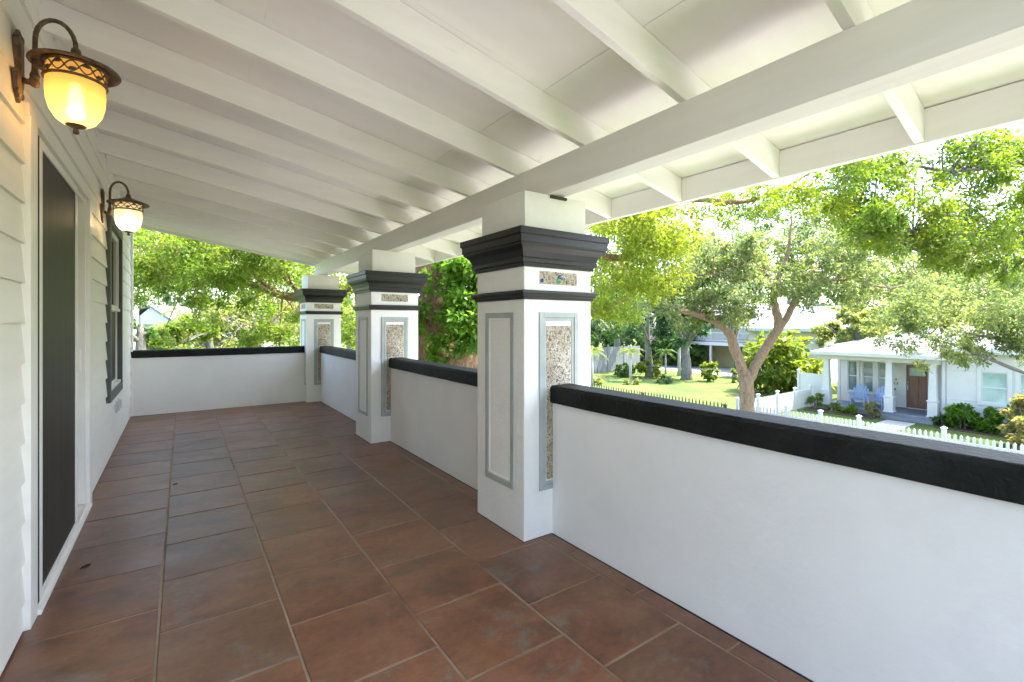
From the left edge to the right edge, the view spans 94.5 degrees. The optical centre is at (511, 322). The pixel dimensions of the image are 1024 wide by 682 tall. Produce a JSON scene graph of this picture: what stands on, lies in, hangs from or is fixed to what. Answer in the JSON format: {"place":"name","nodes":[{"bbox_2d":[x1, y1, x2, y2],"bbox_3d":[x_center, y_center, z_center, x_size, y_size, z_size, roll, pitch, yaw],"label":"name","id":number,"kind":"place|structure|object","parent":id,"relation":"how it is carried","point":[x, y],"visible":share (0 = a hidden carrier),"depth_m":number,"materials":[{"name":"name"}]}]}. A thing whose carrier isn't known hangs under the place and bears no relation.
{"place":"outdoors","nodes":[
{"label":"outdoors","id":0,"kind":"place"},
{"bbox_2d":[340,276,418,349],"bbox_3d":[-6.486,0.773,21.780,5.048,7.314,4.842,0,0,-35],"label":"street tree","id":1,"kind":"object","parent":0,"point":[350,314],"visible":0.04,"depth_m":22.05,"materials":[{"name":"green plant"}]},
{"bbox_2d":[0,401,813,681],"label":"porch floor","id":2,"kind":"structure","parent":0,"point":[304,541],"depth_m":2.31,"materials":[{"name":"brown tile"}]},
{"bbox_2d":[131,346,304,415],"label":"parapet wall","id":3,"kind":"structure","parent":2,"relation":"on","point":[175,380],"depth_m":7.04,"materials":[{"name":"white paint"}]},
{"bbox_2d":[294,274,347,401],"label":"porch pillar","id":4,"kind":"structure","parent":2,"relation":"on","point":[320,298],"depth_m":7.73,"materials":[{"name":"white paint"}]},
{"bbox_2d":[319,346,355,420],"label":"parapet wall","id":5,"kind":"structure","parent":2,"relation":"on","point":[338,378],"depth_m":6.82,"materials":[{"name":"white paint"}]},
{"bbox_2d":[346,249,427,443],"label":"porch pillar","id":6,"kind":"structure","parent":2,"relation":"on","point":[385,285],"depth_m":5.14,"materials":[{"name":"white paint"}]},
{"bbox_2d":[389,357,477,489],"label":"parapet wall","id":7,"kind":"structure","parent":2,"relation":"on","point":[434,413],"depth_m":4.18,"materials":[{"name":"white paint"}]},
{"bbox_2d":[460,190,609,541],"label":"porch pillar","id":8,"kind":"structure","parent":2,"relation":"on","point":[532,257],"depth_m":2.90,"materials":[{"name":"white paint"}]},
{"bbox_2d":[550,383,1023,681],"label":"parapet wall","id":9,"kind":"structure","parent":2,"relation":"on","point":[817,551],"depth_m":1.71,"materials":[{"name":"white paint"}]},
{"bbox_2d":[134,122,1023,327],"label":"sky","id":10,"kind":"structure","parent":0,"point":[931,150],"materials":[{"name":"white"}]},
{"bbox_2d":[247,326,1019,453],"bbox_3d":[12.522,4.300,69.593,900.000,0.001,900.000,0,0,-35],"label":"ground","id":11,"kind":"structure","parent":0,"point":[722,389],"depth_m":29.30,"materials":[{"name":"green plant"}]},
{"bbox_2d":[0,0,132,675],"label":"house","id":12,"kind":"structure","parent":11,"relation":"on","point":[66,332],"depth_m":2.30,"materials":[{"name":"white paint"}]},
{"bbox_2d":[21,101,91,630],"bbox_3d":[-2.562,0.181,2.651,0.160,2.202,1.742,0,0,-35],"label":"sliding door","id":13,"kind":"structure","parent":12,"relation":"in","point":[57,210],"depth_m":2.36,"materials":[{"name":"white paint"}]},
{"bbox_2d":[12,18,121,134],"bbox_3d":[-1.819,-1.008,1.952,0.324,0.457,0.292,0,0,-35],"label":"wall lantern","id":14,"kind":"object","parent":12,"relation":"attached to","point":[77,84],"depth_m":1.89,"materials":[{"name":"brown metal"}]},
{"bbox_2d":[105,214,122,403],"bbox_3d":[-3.988,-0.133,4.730,0.071,1.715,1.160,0,0,-35],"label":"window","id":15,"kind":"structure","parent":12,"relation":"in","point":[114,236],"depth_m":4.90,"materials":[{"name":"grey glass"}]},
{"bbox_2d":[100,181,149,235],"bbox_3d":[-3.296,-0.975,4.043,0.324,0.457,0.292,0,0,-35],"label":"wall lantern","id":16,"kind":"object","parent":12,"relation":"attached to","point":[128,212],"depth_m":3.98,"materials":[{"name":"brown metal"}]},
{"bbox_2d":[38,0,1023,274],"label":"porch canopy","id":17,"kind":"object","parent":12,"relation":"attached to","point":[328,136],"visible":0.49,"depth_m":2.41,"materials":[{"name":"white paint"}]},
{"bbox_2d":[133,316,160,349],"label":"shade tree","id":18,"kind":"object","parent":11,"relation":"on","point":[140,336],"visible":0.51,"depth_m":16.08,"materials":[{"name":"green plant"}]},
{"bbox_2d":[146,316,222,349],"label":"lime tree","id":19,"kind":"object","parent":11,"relation":"on","point":[176,327],"visible":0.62,"depth_m":17.75,"materials":[{"name":"green plant"}]},
{"bbox_2d":[133,302,237,349],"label":"neighbour house","id":20,"kind":"structure","parent":11,"relation":"on","point":[148,317],"depth_m":35.60,"materials":[{"name":"white"}]},
{"bbox_2d":[149,290,231,313],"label":"bluish tree","id":21,"kind":"object","parent":11,"relation":"on","point":[167,296],"visible":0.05,"depth_m":40.85,"materials":[{"name":"green plant"}]},
{"bbox_2d":[149,299,265,347],"bbox_3d":[-13.435,1.658,21.079,4.646,5.578,4.694,0,0,-35],"label":"pale tree","id":22,"kind":"object","parent":11,"relation":"on","point":[229,340],"visible":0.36,"depth_m":20.37,"materials":[{"name":"green plant"}]},
{"bbox_2d":[133,253,307,338],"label":"tree","id":23,"kind":"object","parent":11,"relation":"on","point":[162,304],"visible":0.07,"depth_m":46.94,"materials":[{"name":"green plant"}]},
{"bbox_2d":[191,291,299,347],"bbox_3d":[-12.287,1.296,24.057,7.574,6.245,7.449,0,0,-35],"label":"pale tree","id":24,"kind":"object","parent":11,"relation":"on","point":[246,316],"visible":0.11,"depth_m":22.44,"materials":[{"name":"green plant"}]},
{"bbox_2d":[275,275,355,349],"bbox_3d":[-11.512,0.635,30.031,7.672,7.580,5.877,0,0,13],"label":"pale tree","id":25,"kind":"object","parent":11,"relation":"on","point":[347,310],"visible":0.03,"depth_m":28.50,"materials":[{"name":"green plant"}]},
{"bbox_2d":[279,267,355,348],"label":"tree","id":26,"kind":"object","parent":11,"relation":"on","point":[349,347],"visible":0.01,"depth_m":45.02,"materials":[{"name":"green plant"}]},
{"bbox_2d":[133,170,867,368],"bbox_3d":[-1.868,0.011,10.400,19.592,9.005,6.292,0,0,7],"label":"oak tree","id":27,"kind":"object","parent":11,"relation":"on","point":[447,319],"visible":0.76,"depth_m":9.91,"materials":[{"name":"green plant"}]},
{"bbox_2d":[594,377,602,384],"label":"plant","id":28,"kind":"object","parent":11,"relation":"on","point":[598,380],"visible":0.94,"depth_m":32.77,"materials":[{"name":"yellow plant"}]},
{"bbox_2d":[590,345,608,385],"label":"palm","id":29,"kind":"object","parent":11,"relation":"on","point":[593,349],"visible":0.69,"depth_m":32.56,"materials":[{"name":"plant"}]},
{"bbox_2d":[590,323,622,347],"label":"background hedge","id":30,"kind":"object","parent":11,"relation":"on","point":[593,334],"visible":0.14,"depth_m":50.35,"materials":[{"name":"green plant"}]},
{"bbox_2d":[590,245,633,345],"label":"tree","id":31,"kind":"object","parent":11,"relation":"on","point":[624,262],"visible":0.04,"depth_m":57.07,"materials":[{"name":"green plant"}]},
{"bbox_2d":[590,344,639,372],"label":"wooden fence","id":32,"kind":"object","parent":11,"relation":"on","point":[603,363],"visible":0.61,"depth_m":41.71,"materials":[{"name":"grey wood"}]},
{"bbox_2d":[590,296,646,346],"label":"dark tree","id":33,"kind":"object","parent":11,"relation":"on","point":[614,333],"visible":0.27,"depth_m":43.20,"materials":[{"name":"green plant"}]},
{"bbox_2d":[613,363,636,376],"bbox_3d":[9.025,3.842,38.039,1.871,1.319,2.204,0,0,19],"label":"green shrub","id":34,"kind":"object","parent":11,"relation":"on","point":[624,372],"visible":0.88,"depth_m":37.58,"materials":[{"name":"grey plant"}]},
{"bbox_2d":[617,348,643,381],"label":"palm","id":35,"kind":"object","parent":11,"relation":"on","point":[630,350],"visible":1,"depth_m":34.81,"materials":[{"name":"plant"}]},
{"bbox_2d":[622,378,640,384],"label":"spiky grass","id":36,"kind":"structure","parent":11,"relation":"on","point":[627,381],"depth_m":32.90,"materials":[{"name":"plant"}]},
{"bbox_2d":[607,321,676,362],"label":"background hedge","id":37,"kind":"object","parent":11,"relation":"on","point":[642,347],"visible":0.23,"depth_m":48.83,"materials":[{"name":"green plant"}]},
{"bbox_2d":[616,301,674,376],"bbox_3d":[11.303,1.267,37.879,5.198,6.394,5.260,0,0,-35],"label":"dark tree","id":38,"kind":"object","parent":11,"relation":"on","point":[648,338],"visible":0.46,"depth_m":37.59,"materials":[{"name":"green plant"}]},
{"bbox_2d":[595,274,700,359],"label":"tree","id":39,"kind":"object","parent":11,"relation":"on","point":[651,319],"visible":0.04,"depth_m":50.30,"materials":[{"name":"green plant"}]},
{"bbox_2d":[633,355,664,378],"bbox_3d":[10.774,3.553,37.080,2.541,1.978,1.809,0,0,19],"label":"green shrub","id":40,"kind":"object","parent":11,"relation":"on","point":[640,367],"visible":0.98,"depth_m":36.89,"materials":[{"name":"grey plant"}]},
{"bbox_2d":[590,383,726,407],"bbox_3d":[5.208,3.875,25.342,0.150,1.050,13.325,0,0,-35],"label":"iron fence","id":41,"kind":"object","parent":11,"relation":"on","point":[724,405],"visible":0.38,"depth_m":22.48,"materials":[{"name":"black metal"}]},
{"bbox_2d":[602,219,727,319],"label":"tree","id":42,"kind":"object","parent":11,"relation":"on","point":[683,261],"visible":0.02,"depth_m":62.68,"materials":[{"name":"green plant"}]},
{"bbox_2d":[656,373,673,384],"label":"spiky grass","id":43,"kind":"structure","parent":11,"relation":"on","point":[662,380],"depth_m":33.52,"materials":[{"name":"plant"}]},
{"bbox_2d":[654,349,677,373],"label":"palm","id":44,"kind":"object","parent":11,"relation":"on","point":[665,351],"visible":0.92,"depth_m":39.69,"materials":[{"name":"plant"}]},
{"bbox_2d":[665,339,691,375],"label":"palm","id":45,"kind":"object","parent":11,"relation":"on","point":[679,364],"visible":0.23,"depth_m":38.49,"materials":[{"name":"plant"}]},
{"bbox_2d":[655,332,708,366],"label":"background hedge","id":46,"kind":"object","parent":11,"relation":"on","point":[697,351],"visible":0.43,"depth_m":46.15,"materials":[{"name":"green plant"}]},
{"bbox_2d":[651,299,717,379],"bbox_3d":[13.290,1.325,35.950,5.040,6.470,4.779,0,0,-35],"label":"dark tree","id":47,"kind":"object","parent":11,"relation":"on","point":[683,340],"visible":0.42,"depth_m":35.74,"materials":[{"name":"green plant"}]},
{"bbox_2d":[644,259,774,304],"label":"tall tree","id":48,"kind":"object","parent":11,"relation":"on","point":[742,292],"visible":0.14,"depth_m":52.09,"materials":[{"name":"green plant"}]},
{"bbox_2d":[699,361,720,381],"bbox_3d":[14.482,3.562,34.922,1.651,1.601,1.473,0,0,-35],"label":"round bush","id":49,"kind":"object","parent":11,"relation":"on","point":[707,374],"visible":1,"depth_m":34.66,"materials":[{"name":"green plant"}]},
{"bbox_2d":[641,303,788,367],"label":"apartment building","id":50,"kind":"structure","parent":11,"relation":"on","point":[715,343],"depth_m":45.72,"materials":[{"name":"beige paint"}]},
{"bbox_2d":[729,368,737,382],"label":"plant","id":51,"kind":"object","parent":11,"relation":"on","point":[734,374],"visible":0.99,"depth_m":33.91,"materials":[{"name":"green plant"}]},
{"bbox_2d":[685,207,815,304],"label":"tree","id":52,"kind":"object","parent":11,"relation":"on","point":[732,219],"visible":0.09,"depth_m":68.17,"materials":[{"name":"green plant"}]},
{"bbox_2d":[735,385,811,413],"bbox_3d":[12.497,3.780,22.306,7.217,1.240,0.150,0,0,-36],"label":"side fence","id":53,"kind":"object","parent":11,"relation":"on","point":[795,399],"visible":0.62,"depth_m":22.71,"materials":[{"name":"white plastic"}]},
{"bbox_2d":[738,399,822,422],"bbox_3d":[10.509,3.795,18.715,0.150,1.210,3.190,0,0,-35],"label":"picket fence","id":54,"kind":"object","parent":11,"relation":"on","point":[819,417],"visible":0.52,"depth_m":18.35,"materials":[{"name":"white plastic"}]},
{"bbox_2d":[737,328,835,395],"bbox_3d":[16.473,2.525,29.096,5.463,4.490,5.180,0,0,-35],"label":"ginger bush","id":55,"kind":"object","parent":11,"relation":"on","point":[785,360],"visible":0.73,"depth_m":28.04,"materials":[{"name":"green plant"}]},
{"bbox_2d":[727,272,853,306],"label":"tall tree","id":56,"kind":"object","parent":11,"relation":"on","point":[758,290],"visible":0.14,"depth_m":55.31,"materials":[{"name":"green plant"}]},
{"bbox_2d":[797,369,822,404],"bbox_3d":[15.559,3.415,24.678,0.150,1.970,1.320,0,0,-35],"label":"privacy panel","id":57,"kind":"object","parent":11,"relation":"on","point":[805,380],"visible":0.58,"depth_m":24.63,"materials":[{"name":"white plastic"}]},
{"bbox_2d":[616,187,1023,411],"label":"live oak","id":58,"kind":"object","parent":11,"relation":"on","point":[831,258],"visible":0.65,"depth_m":18.04,"materials":[{"name":"olive green leaf"},{"name":"brown-grey bark"},{"name":"light green leaf"}]},
{"bbox_2d":[825,416,855,427],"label":"picket gate","id":59,"kind":"structure","parent":11,"relation":"on","point":[837,423],"depth_m":16.96,"materials":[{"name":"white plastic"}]},
{"bbox_2d":[763,217,919,305],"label":"tree","id":60,"kind":"object","parent":11,"relation":"on","point":[852,257],"visible":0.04,"depth_m":62.62,"materials":[{"name":"green plant"}]},
{"bbox_2d":[807,303,893,348],"bbox_3d":[22.437,1.405,30.923,4.276,6.086,5.022,0,0,-12],"label":"pale tree","id":61,"kind":"object","parent":11,"relation":"on","point":[837,332],"visible":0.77,"depth_m":30.35,"materials":[{"name":"green plant"}]},
{"bbox_2d":[865,420,914,431],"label":"front walkway","id":62,"kind":"structure","parent":11,"relation":"on","point":[890,423],"depth_m":19.97,"materials":[{"name":"concrete"}]},
{"bbox_2d":[834,266,974,326],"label":"tall tree","id":63,"kind":"object","parent":11,"relation":"on","point":[897,279],"visible":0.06,"depth_m":47.21,"materials":[{"name":"green plant"}]},
{"bbox_2d":[804,407,1007,437],"bbox_3d":[19.849,4.310,16.840,1.420,0.080,17.000,0,0,-35],"label":"planting bed","id":64,"kind":"object","parent":11,"relation":"on","point":[968,429],"visible":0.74,"depth_m":19.54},
{"bbox_2d":[806,393,824,408],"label":"garden plant","id":65,"kind":"object","parent":64,"relation":"on","point":[812,399],"visible":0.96,"depth_m":23.61,"materials":[{"name":"green plant"}]},
{"bbox_2d":[825,401,840,411],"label":"garden plant","id":66,"kind":"object","parent":64,"relation":"on","point":[834,407],"visible":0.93,"depth_m":22.82,"materials":[{"name":"green plant"}]},
{"bbox_2d":[839,404,858,414],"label":"garden plant","id":67,"kind":"object","parent":64,"relation":"on","point":[850,409],"visible":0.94,"depth_m":22.18,"materials":[{"name":"green plant"}]},
{"bbox_2d":[863,401,882,416],"bbox_3d":[16.340,3.950,21.471,0.761,0.812,0.570,0,0,24],"label":"garden plant","id":68,"kind":"object","parent":64,"relation":"on","point":[869,409],"visible":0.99,"depth_m":21.44,"materials":[{"name":"green plant"}]},
{"bbox_2d":[929,414,950,426],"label":"garden plant","id":69,"kind":"object","parent":64,"relation":"on","point":[940,419],"visible":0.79,"depth_m":19.75,"materials":[{"name":"green plant"}]},
{"bbox_2d":[943,402,980,428],"bbox_3d":[18.222,3.797,19.213,1.115,1.159,1.169,0,0,-35],"label":"hedge shrub","id":70,"kind":"object","parent":64,"relation":"on","point":[959,415],"visible":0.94,"depth_m":19.12,"materials":[{"name":"green plant"}]},
{"bbox_2d":[968,406,1003,433],"bbox_3d":[18.619,3.864,18.612,1.114,1.174,1.073,0,0,-35],"label":"hedge shrub","id":71,"kind":"object","parent":64,"relation":"on","point":[990,420],"visible":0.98,"depth_m":18.41,"materials":[{"name":"green plant"}]},
{"bbox_2d":[994,404,1017,434],"bbox_3d":[19.024,3.751,18.064,0.946,1.426,1.262,0,0,-35],"label":"hedge shrub","id":72,"kind":"object","parent":64,"relation":"on","point":[999,432],"visible":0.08,"depth_m":18.07,"materials":[{"name":"green plant"}]},
{"bbox_2d":[810,326,1023,427],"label":"bungalow","id":73,"kind":"object","parent":11,"relation":"on","point":[910,395],"visible":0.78,"depth_m":21.54,"materials":[{"name":"concrete"}]},
{"bbox_2d":[845,360,859,391],"bbox_3d":[17.594,2.710,24.449,0.120,1.760,0.630,0,0,-35],"label":"window","id":74,"kind":"structure","parent":73,"relation":"in","point":[852,367],"depth_m":24.46,"materials":[{"name":"grey glass"}]},
{"bbox_2d":[847,384,869,404],"bbox_3d":[17.111,3.548,23.343,0.887,1.004,0.780,0,0,-41],"label":"garden chair","id":75,"kind":"object","parent":73,"relation":"on","point":[857,394],"visible":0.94,"depth_m":23.49,"materials":[{"name":"blue paint"}]},
{"bbox_2d":[737,332,985,341],"bbox_3d":[17.852,0.599,25.000,0.022,0.964,14.395,0,0,-34],"label":"overhead wire","id":76,"kind":"object","parent":73,"relation":"attached to","point":[819,341],"visible":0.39,"depth_m":26.40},
{"bbox_2d":[860,361,875,394],"bbox_3d":[17.979,2.710,23.894,0.120,1.760,0.660,0,0,-35],"label":"window","id":77,"kind":"structure","parent":73,"relation":"in","point":[867,368],"depth_m":23.86,"materials":[{"name":"grey glass"}]},
{"bbox_2d":[866,386,884,408],"bbox_3d":[17.582,3.548,22.665,0.887,1.004,0.780,0,0,-27],"label":"garden chair","id":78,"kind":"object","parent":73,"relation":"on","point":[879,395],"visible":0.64,"depth_m":22.83,"materials":[{"name":"blue paint"}]},
{"bbox_2d":[876,361,885,395],"bbox_3d":[18.347,2.710,23.365,0.120,1.760,0.650,0,0,-35],"label":"window","id":79,"kind":"structure","parent":73,"relation":"in","point":[880,366],"depth_m":23.48,"materials":[{"name":"grey glass"}]},
{"bbox_2d":[903,363,928,409],"bbox_3d":[19.063,2.970,22.291,0.150,2.180,1.050,0,0,-35],"label":"front door","id":80,"kind":"structure","parent":73,"relation":"in","point":[915,385],"depth_m":22.37,"materials":[{"name":"brown wood"}]},
{"bbox_2d":[977,368,1012,407],"bbox_3d":[19.257,2.590,18.901,0.120,1.480,1.000,0,0,-35],"label":"window","id":81,"kind":"structure","parent":73,"relation":"in","point":[994,387],"depth_m":18.90,"materials":[{"name":"white plastic"}]},
{"bbox_2d":[1015,371,1023,397],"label":"window","id":82,"kind":"structure","parent":73,"relation":"in","point":[1019,377],"depth_m":18.31,"materials":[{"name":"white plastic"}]},
{"bbox_2d":[818,122,1023,375],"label":"leafy tree","id":83,"kind":"object","parent":11,"relation":"on","point":[878,225],"visible":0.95,"depth_m":10.23,"materials":[{"name":"green plant"}]},
{"bbox_2d":[853,211,995,303],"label":"tree","id":84,"kind":"object","parent":11,"relation":"on","point":[901,263],"visible":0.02,"depth_m":60.63,"materials":[{"name":"green plant"}]},
{"bbox_2d":[856,415,1023,453],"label":"picket fence","id":85,"kind":"object","parent":11,"relation":"on","point":[945,437],"visible":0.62,"depth_m":14.60,"materials":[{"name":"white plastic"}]},
{"bbox_2d":[906,197,1022,305],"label":"tree","id":86,"kind":"object","parent":11,"relation":"on","point":[992,207],"visible":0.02,"depth_m":61.57,"materials":[{"name":"green plant"}]},
{"bbox_2d":[914,259,1023,329],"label":"tall tree","id":87,"kind":"object","parent":11,"relation":"on","point":[978,293],"visible":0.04,"depth_m":43.68,"materials":[{"name":"green plant"}]},
{"bbox_2d":[967,253,1023,313],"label":"tall tree","id":88,"kind":"object","parent":11,"relation":"on","point":[995,290],"visible":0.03,"depth_m":48.18,"materials":[{"name":"green plant"}]},
{"bbox_2d":[996,390,1023,444],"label":"croton bush","id":89,"kind":"object","parent":11,"relation":"on","point":[1012,413],"visible":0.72,"depth_m":16.50,"materials":[{"name":"yellow plant"}]},
{"bbox_2d":[1007,416,1023,450],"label":"croton bush","id":90,"kind":"object","parent":11,"relation":"on","point":[1017,439],"visible":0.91,"depth_m":15.55,"materials":[{"name":"yellow plant"}]},
{"bbox_2d":[643,362,737,376],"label":"driveway","id":91,"kind":"structure","parent":0,"point":[724,371],"depth_m":43.67,"materials":[{"name":"concrete"}]},
{"bbox_2d":[739,306,868,382],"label":"gabled house","id":92,"kind":"structure","parent":0,"point":[820,315],"depth_m":35.39,"materials":[{"name":"beige paint"}]}
]}

